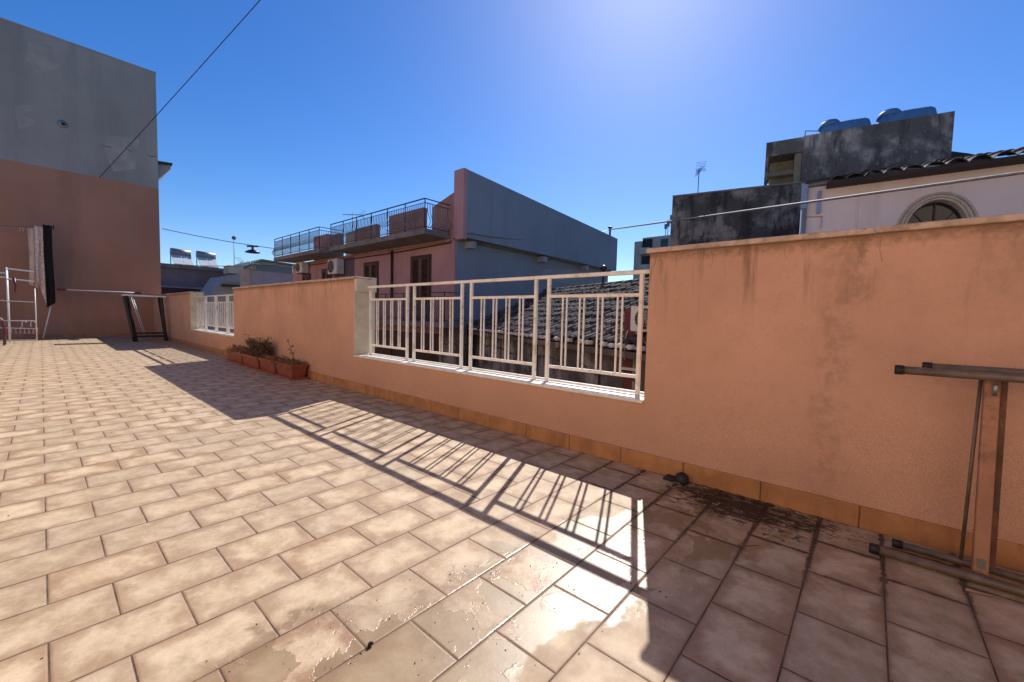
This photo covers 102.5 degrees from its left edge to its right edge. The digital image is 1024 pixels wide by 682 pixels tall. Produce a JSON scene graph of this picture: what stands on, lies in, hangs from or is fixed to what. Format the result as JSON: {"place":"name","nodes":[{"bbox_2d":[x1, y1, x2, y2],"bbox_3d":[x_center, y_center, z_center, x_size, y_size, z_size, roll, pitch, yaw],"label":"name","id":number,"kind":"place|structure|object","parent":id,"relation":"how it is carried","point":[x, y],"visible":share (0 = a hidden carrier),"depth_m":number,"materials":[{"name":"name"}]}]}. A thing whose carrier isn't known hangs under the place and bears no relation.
{"place":"outdoors","nodes":[
{"label":"outdoors","id":0,"kind":"place"},
{"bbox_2d":[161,263,229,293],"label":"mauve house","id":1,"kind":"structure","parent":0,"point":[176,278],"depth_m":31.54,"materials":[{"name":"paint"}]},
{"bbox_2d":[170,248,193,264],"bbox_3d":[-25.898,-6.576,32.236,1.520,1.400,1.316,4,4,41],"label":"solar water heater","id":2,"kind":"object","parent":1,"relation":"on","point":[177,254],"visible":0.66,"depth_m":32.17,"materials":[{"name":"silver glass"}]},
{"bbox_2d":[196,251,218,267],"bbox_3d":[-24.813,-6.622,33.478,1.520,1.400,1.316,4,4,41],"label":"solar water heater","id":3,"kind":"object","parent":1,"relation":"on","point":[205,259],"visible":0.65,"depth_m":33.40,"materials":[{"name":"silver glass"}]},
{"bbox_2d":[200,265,243,332],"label":"white gable house","id":4,"kind":"structure","parent":0,"point":[222,285],"depth_m":27.98,"materials":[{"name":"white paint"}]},
{"bbox_2d":[234,257,261,268],"bbox_3d":[-18.943,-5.024,29.638,0.640,1.783,1.719,3,4,24],"label":"tv antenna","id":5,"kind":"object","parent":4,"relation":"attached to","point":[247,261],"visible":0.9,"depth_m":29.62,"materials":[{"name":"metal"}]},
{"bbox_2d":[233,259,292,272],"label":"green roof house","id":6,"kind":"structure","parent":0,"point":[276,266],"depth_m":32.58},
{"bbox_2d":[240,269,292,286],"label":"grey block wall","id":7,"kind":"structure","parent":0,"point":[250,277],"depth_m":26.72,"materials":[{"name":"concrete"}]},
{"bbox_2d":[0,337,1023,681],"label":"terrace floor","id":8,"kind":"structure","parent":0,"point":[218,511],"depth_m":1.80,"materials":[{"name":"tile"}]},
{"bbox_2d":[0,317,6,344],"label":"folding chair","id":9,"kind":"object","parent":8,"relation":"on","point":[4,331],"visible":1,"depth_m":10.76,"materials":[{"name":"red metal"}]},
{"bbox_2d":[0,267,38,341],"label":"tower airer","id":10,"kind":"object","parent":8,"relation":"on","point":[8,305],"visible":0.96,"depth_m":11.62,"materials":[{"name":"white metal"}]},
{"bbox_2d":[42,288,145,338],"bbox_3d":[-14.164,-0.923,14.005,0.560,1.618,2.487,4,4,41],"label":"drying rack","id":11,"kind":"object","parent":8,"relation":"on","point":[61,289],"visible":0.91,"depth_m":14.02,"materials":[{"name":"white metal"}]},
{"bbox_2d":[121,294,167,341],"bbox_3d":[-11.802,-0.729,13.227,0.540,1.480,1.062,4,4,41],"label":"folding stand","id":12,"kind":"object","parent":8,"relation":"on","point":[129,314],"visible":0.98,"depth_m":13.08,"materials":[{"name":"black metal"}]},
{"bbox_2d":[226,350,246,364],"bbox_3d":[-5.562,0.322,8.411,0.970,0.234,0.269,4,4,41],"label":"planter","id":13,"kind":"object","parent":8,"relation":"on","point":[238,360],"visible":0.42,"depth_m":8.29,"materials":[{"name":"ceramic"}]},
{"bbox_2d":[224,344,249,360],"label":"dry grass","id":14,"kind":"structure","parent":13,"relation":"in","point":[235,348],"depth_m":8.33,"materials":[{"name":"brown plant"}]},
{"bbox_2d":[241,353,260,369],"bbox_3d":[-4.831,0.378,7.768,0.920,0.234,0.279,4,4,41],"label":"planter","id":15,"kind":"object","parent":8,"relation":"on","point":[250,361],"visible":0.52,"depth_m":7.65,"materials":[{"name":"ceramic"}]},
{"bbox_2d":[243,334,272,356],"bbox_3d":[-4.710,0.089,7.627,1.086,0.431,0.389,4,4,41],"label":"bushy plant","id":16,"kind":"object","parent":15,"relation":"on","point":[257,349],"visible":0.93,"depth_m":7.48,"materials":[{"name":"green plant"}]},
{"bbox_2d":[257,357,286,374],"bbox_3d":[-4.173,0.427,7.194,0.770,0.234,0.279,4,4,41],"label":"planter","id":17,"kind":"object","parent":8,"relation":"on","point":[265,367],"visible":0.46,"depth_m":7.09,"materials":[{"name":"ceramic"}]},
{"bbox_2d":[260,354,287,367],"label":"dry grass","id":18,"kind":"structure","parent":17,"relation":"in","point":[273,357],"depth_m":7.11,"materials":[{"name":"brown plant"}]},
{"bbox_2d":[274,361,308,379],"bbox_3d":[-3.600,0.470,6.696,0.710,0.234,0.279,4,4,41],"label":"planter","id":19,"kind":"object","parent":8,"relation":"on","point":[297,372],"visible":0.73,"depth_m":6.52,"materials":[{"name":"ceramic"}]},
{"bbox_2d":[273,358,307,373],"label":"dry grass","id":20,"kind":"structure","parent":19,"relation":"in","point":[298,362],"depth_m":6.58,"materials":[{"name":"brown plant"}]},
{"bbox_2d":[287,339,294,361],"bbox_3d":[-3.605,0.173,6.699,0.346,0.421,0.076,4,4,41],"label":"bare twig plant","id":21,"kind":"object","parent":19,"relation":"on","point":[291,351],"visible":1,"depth_m":6.68,"materials":[{"name":"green plant"}]},
{"bbox_2d":[8,420,836,674],"bbox_3d":[-1.326,0.896,2.346,4.847,0.005,3.462,4,4,41],"label":"grit","id":22,"kind":"object","parent":8,"relation":"on","point":[482,602],"visible":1,"depth_m":1.52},
{"bbox_2d":[153,213,1023,572],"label":"parapet wall","id":23,"kind":"structure","parent":8,"relation":"on","point":[771,377],"depth_m":2.35,"materials":[{"name":"paint"}]},
{"bbox_2d":[197,294,233,333],"bbox_3d":[-7.584,-0.704,10.549,3.994,0.944,0.042,4,4,41],"label":"metal railing","id":24,"kind":"object","parent":23,"relation":"on","point":[228,324],"visible":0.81,"depth_m":10.54,"materials":[{"name":"white metal"}]},
{"bbox_2d":[367,269,649,394],"bbox_3d":[-0.454,-0.168,4.336,4.050,0.944,0.042,4,4,41],"label":"metal railing","id":25,"kind":"object","parent":23,"relation":"on","point":[640,295],"visible":0.97,"depth_m":3.88,"materials":[{"name":"white metal"}]},
{"bbox_2d":[663,472,688,484],"bbox_3d":[1.099,0.900,2.736,0.155,0.067,0.090,4,4,41],"label":"drain guard","id":26,"kind":"object","parent":8,"relation":"on","point":[682,478],"visible":1,"depth_m":2.70,"materials":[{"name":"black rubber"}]},
{"bbox_2d":[627,473,891,543],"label":"needle litter","id":27,"kind":"object","parent":8,"relation":"on","point":[769,504],"visible":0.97,"depth_m":2.40,"materials":[{"name":"brown plant"}]},
{"bbox_2d":[869,362,1023,596],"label":"folded trestle","id":28,"kind":"object","parent":8,"relation":"on","point":[993,381],"visible":1,"depth_m":1.73,"materials":[{"name":"metal"}]},
{"bbox_2d":[965,588,1005,598],"bbox_3d":[1.893,1.011,1.639,0.121,0.011,0.017,3,4,28],"label":"twig","id":29,"kind":"object","parent":8,"relation":"on","point":[967,589],"visible":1,"depth_m":1.65,"materials":[{"name":"brown wood"}]},
{"bbox_2d":[0,0,1023,281],"label":"sky","id":30,"kind":"structure","parent":0,"point":[308,114],"materials":[{"name":"blue"}]},
{"bbox_2d":[664,215,671,234],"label":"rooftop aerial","id":31,"kind":"object","parent":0,"point":[667,225],"visible":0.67,"depth_m":69.73,"materials":[{"name":"metal"}]},
{"bbox_2d":[951,151,991,163],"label":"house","id":32,"kind":"structure","parent":0,"point":[954,154],"depth_m":11.46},
{"bbox_3d":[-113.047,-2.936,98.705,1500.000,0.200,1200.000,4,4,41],"label":"ground","id":33,"kind":"structure","parent":0,"visible":0},
{"bbox_2d":[0,17,172,338],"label":"neighbour building","id":34,"kind":"structure","parent":33,"relation":"on","point":[75,119],"depth_m":13.99,"materials":[{"name":"concrete plaster"},{"name":"grey plaster"}]},
{"bbox_2d":[99,0,259,177],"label":"overhead cable","id":35,"kind":"object","parent":34,"relation":"attached to","point":[185,83],"visible":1,"depth_m":11.69,"materials":[{"name":"black rubber"}]},
{"bbox_2d":[162,228,273,248],"bbox_3d":[-14.321,-5.000,20.075,5.155,0.775,0.029,1,3,-6],"label":"span wire","id":36,"kind":"object","parent":34,"relation":"attached to","point":[215,239],"visible":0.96,"depth_m":20.05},
{"bbox_2d":[245,245,259,253],"bbox_3d":[-12.793,-4.532,20.251,0.650,0.385,0.660,4,4,41],"label":"street lamp","id":37,"kind":"object","parent":36,"relation":"hanging from","point":[252,250],"visible":1,"depth_m":20.16,"materials":[{"name":"grey metal"}]},
{"bbox_3d":[-16.846,-3.452,10.845,1.178,0.340,6.354,4,4,41],"label":"clothes line","id":38,"kind":"object","parent":34,"relation":"attached to","visible":0},
{"bbox_2d":[27,228,37,287],"bbox_3d":[-14.880,-2.570,12.759,0.204,1.850,0.209,4,4,41],"label":"cloth","id":39,"kind":"object","parent":38,"relation":"hanging from","point":[31,244],"visible":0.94,"depth_m":12.73,"materials":[{"name":"white fabric"}]},
{"bbox_2d":[34,226,46,304],"bbox_3d":[-14.716,-2.329,12.816,0.188,2.470,0.206,4,4,41],"label":"towel","id":40,"kind":"object","parent":38,"relation":"hanging from","point":[39,264],"visible":1,"depth_m":12.78,"materials":[{"name":"grey fabric"}]},
{"bbox_2d":[43,225,55,306],"bbox_3d":[-14.551,-2.335,12.912,0.211,2.580,0.212,4,4,41],"label":"towel","id":41,"kind":"object","parent":38,"relation":"hanging from","point":[48,264],"visible":1,"depth_m":12.88,"materials":[{"name":"black fabric"}]},
{"bbox_2d":[272,168,617,365],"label":"pink building","id":42,"kind":"structure","parent":33,"relation":"on","point":[410,248],"depth_m":14.46,"materials":[{"name":"pink plaster"},{"name":"grey plaster"},{"name":"concrete"}]},
{"bbox_2d":[162,264,291,265],"bbox_3d":[-15.394,-4.076,22.014,8.515,0.154,0.034,2,3,13],"label":"service cable","id":43,"kind":"object","parent":42,"relation":"attached to","point":[250,265],"visible":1,"depth_m":21.64,"materials":[{"name":"black rubber"}]},
{"bbox_2d":[296,262,307,273],"bbox_3d":[-10.184,-3.534,19.949,0.750,0.538,0.370,4,4,41],"label":"air conditioner","id":44,"kind":"object","parent":42,"relation":"attached to","point":[301,267],"visible":1,"depth_m":19.73,"materials":[{"name":"white metal"}]},
{"bbox_2d":[302,273,310,280],"bbox_3d":[-10.064,-2.671,20.085,0.940,1.230,0.056,4,4,41],"label":"window","id":45,"kind":"structure","parent":42,"relation":"in","point":[304,276],"depth_m":19.99,"materials":[{"name":"brown wood"}]},
{"bbox_2d":[321,268,331,278],"bbox_3d":[-8.425,-2.607,18.655,0.990,1.350,0.056,4,4,41],"label":"window","id":46,"kind":"structure","parent":42,"relation":"in","point":[324,272],"depth_m":18.66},
{"bbox_2d":[328,259,343,275],"bbox_3d":[-7.561,-3.166,17.655,0.850,0.658,0.390,4,4,41],"label":"air conditioner","id":47,"kind":"object","parent":42,"relation":"attached to","point":[335,267],"visible":1,"depth_m":17.43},
{"bbox_2d":[343,211,365,228],"bbox_3d":[-8.267,-5.333,21.410,1.182,2.876,0.440,2,3,5],"label":"tv antenna","id":48,"kind":"object","parent":42,"relation":"on","point":[352,214],"visible":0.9,"depth_m":21.35,"materials":[{"name":"metal"}]},
{"bbox_2d":[363,261,378,296],"bbox_3d":[-5.564,-2.412,16.162,1.090,1.390,0.056,4,4,41],"label":"window","id":49,"kind":"structure","parent":42,"relation":"in","point":[370,269],"depth_m":16.03,"materials":[{"name":"brown wood"}]},
{"bbox_2d":[410,254,431,320],"bbox_3d":[-3.146,-1.816,14.071,1.140,2.220,0.056,4,4,41],"label":"window","id":50,"kind":"structure","parent":42,"relation":"in","point":[420,266],"depth_m":14.01,"materials":[{"name":"brown wood"}]},
{"bbox_2d":[468,229,609,239],"bbox_3d":[1.685,-4.362,16.271,0.026,1.806,9.457,4,4,40],"label":"guy wire","id":51,"kind":"object","parent":42,"relation":"attached to","point":[506,238],"visible":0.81,"depth_m":13.73,"materials":[{"name":"metal"}]},
{"bbox_2d":[466,278,648,391],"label":"tiled roof house","id":52,"kind":"structure","parent":33,"relation":"on","point":[609,318],"depth_m":8.95,"materials":[{"name":"tile"}]},
{"bbox_2d":[600,265,606,282],"bbox_3d":[2.581,-1.773,11.619,0.195,0.739,0.200,4,4,41],"label":"vent pipe","id":53,"kind":"object","parent":52,"relation":"on","point":[603,268],"visible":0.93,"depth_m":11.56,"materials":[{"name":"metal"}]},
{"bbox_2d":[621,308,645,389],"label":"red annexe","id":54,"kind":"structure","parent":33,"relation":"on","point":[627,368],"depth_m":6.29,"materials":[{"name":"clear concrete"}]},
{"bbox_2d":[630,306,647,333],"bbox_3d":[2.034,-0.292,5.830,0.620,0.398,0.330,4,4,41],"label":"air conditioner","id":55,"kind":"object","parent":54,"relation":"attached to","point":[634,320],"visible":0.38,"depth_m":5.86,"materials":[{"name":"white metal"}]},
{"bbox_2d":[633,235,670,278],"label":"highrise","id":56,"kind":"structure","parent":33,"relation":"on","point":[641,259],"depth_m":71.58,"materials":[{"name":"grey concrete"}]},
{"bbox_2d":[661,239,667,246],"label":"window","id":57,"kind":"structure","parent":56,"relation":"in","point":[664,242],"depth_m":69.65,"materials":[{"name":"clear glass"}]},
{"bbox_2d":[670,181,801,245],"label":"concrete building","id":58,"kind":"structure","parent":33,"relation":"on","point":[778,221],"depth_m":10.50,"materials":[{"name":"grey concrete"}]},
{"bbox_2d":[695,161,706,192],"bbox_3d":[4.996,-4.299,10.992,0.248,0.731,0.666,2,3,15],"label":"tv antenna","id":59,"kind":"object","parent":58,"relation":"on","point":[698,170],"visible":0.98,"depth_m":10.76,"materials":[{"name":"metal"}]},
{"bbox_2d":[764,111,954,229],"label":"concrete tower","id":60,"kind":"structure","parent":33,"relation":"on","point":[915,140],"depth_m":10.34,"materials":[{"name":"grey concrete"}]},
{"bbox_2d":[818,117,870,132],"bbox_3d":[8.855,-5.563,10.992,1.096,0.740,0.600,3,4,30],"label":"water tank","id":61,"kind":"object","parent":60,"relation":"on","point":[829,125],"visible":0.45,"depth_m":10.80,"materials":[{"name":"blue plastic"}]},
{"bbox_2d":[876,106,936,123],"bbox_3d":[9.910,-5.501,10.372,1.110,0.740,0.600,3,4,30],"label":"water tank","id":62,"kind":"object","parent":60,"relation":"on","point":[891,114],"visible":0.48,"depth_m":10.19,"materials":[{"name":"blue plastic"}]},
{"bbox_2d":[799,147,1023,233],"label":"cream house","id":63,"kind":"structure","parent":33,"relation":"on","point":[992,196],"depth_m":6.78,"materials":[{"name":"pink paint"}]},
{"bbox_2d":[800,183,808,208],"bbox_3d":[5.423,-2.683,7.612,0.100,0.460,0.100,4,4,41],"label":"pipe casing","id":64,"kind":"object","parent":63,"relation":"attached to","point":[804,192],"visible":0.98,"depth_m":7.58,"materials":[{"name":"grey paint"}]},
{"bbox_2d":[908,202,960,222],"bbox_3d":[6.957,-1.228,6.840,0.720,2.120,0.060,4,4,36],"label":"window","id":65,"kind":"structure","parent":63,"relation":"in","point":[934,211],"depth_m":6.78,"materials":[{"name":"brown glass"}]},
{"bbox_3d":[4.736,-5.278,19.846,0.228,0.500,0.240,4,4,41],"label":"cable bracket","id":66,"kind":"object","parent":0,"visible":0},
{"bbox_2d":[610,171,1023,229],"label":"cable bundle","id":67,"kind":"object","parent":66,"relation":"attached to","point":[924,186],"visible":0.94,"depth_m":5.26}
]}

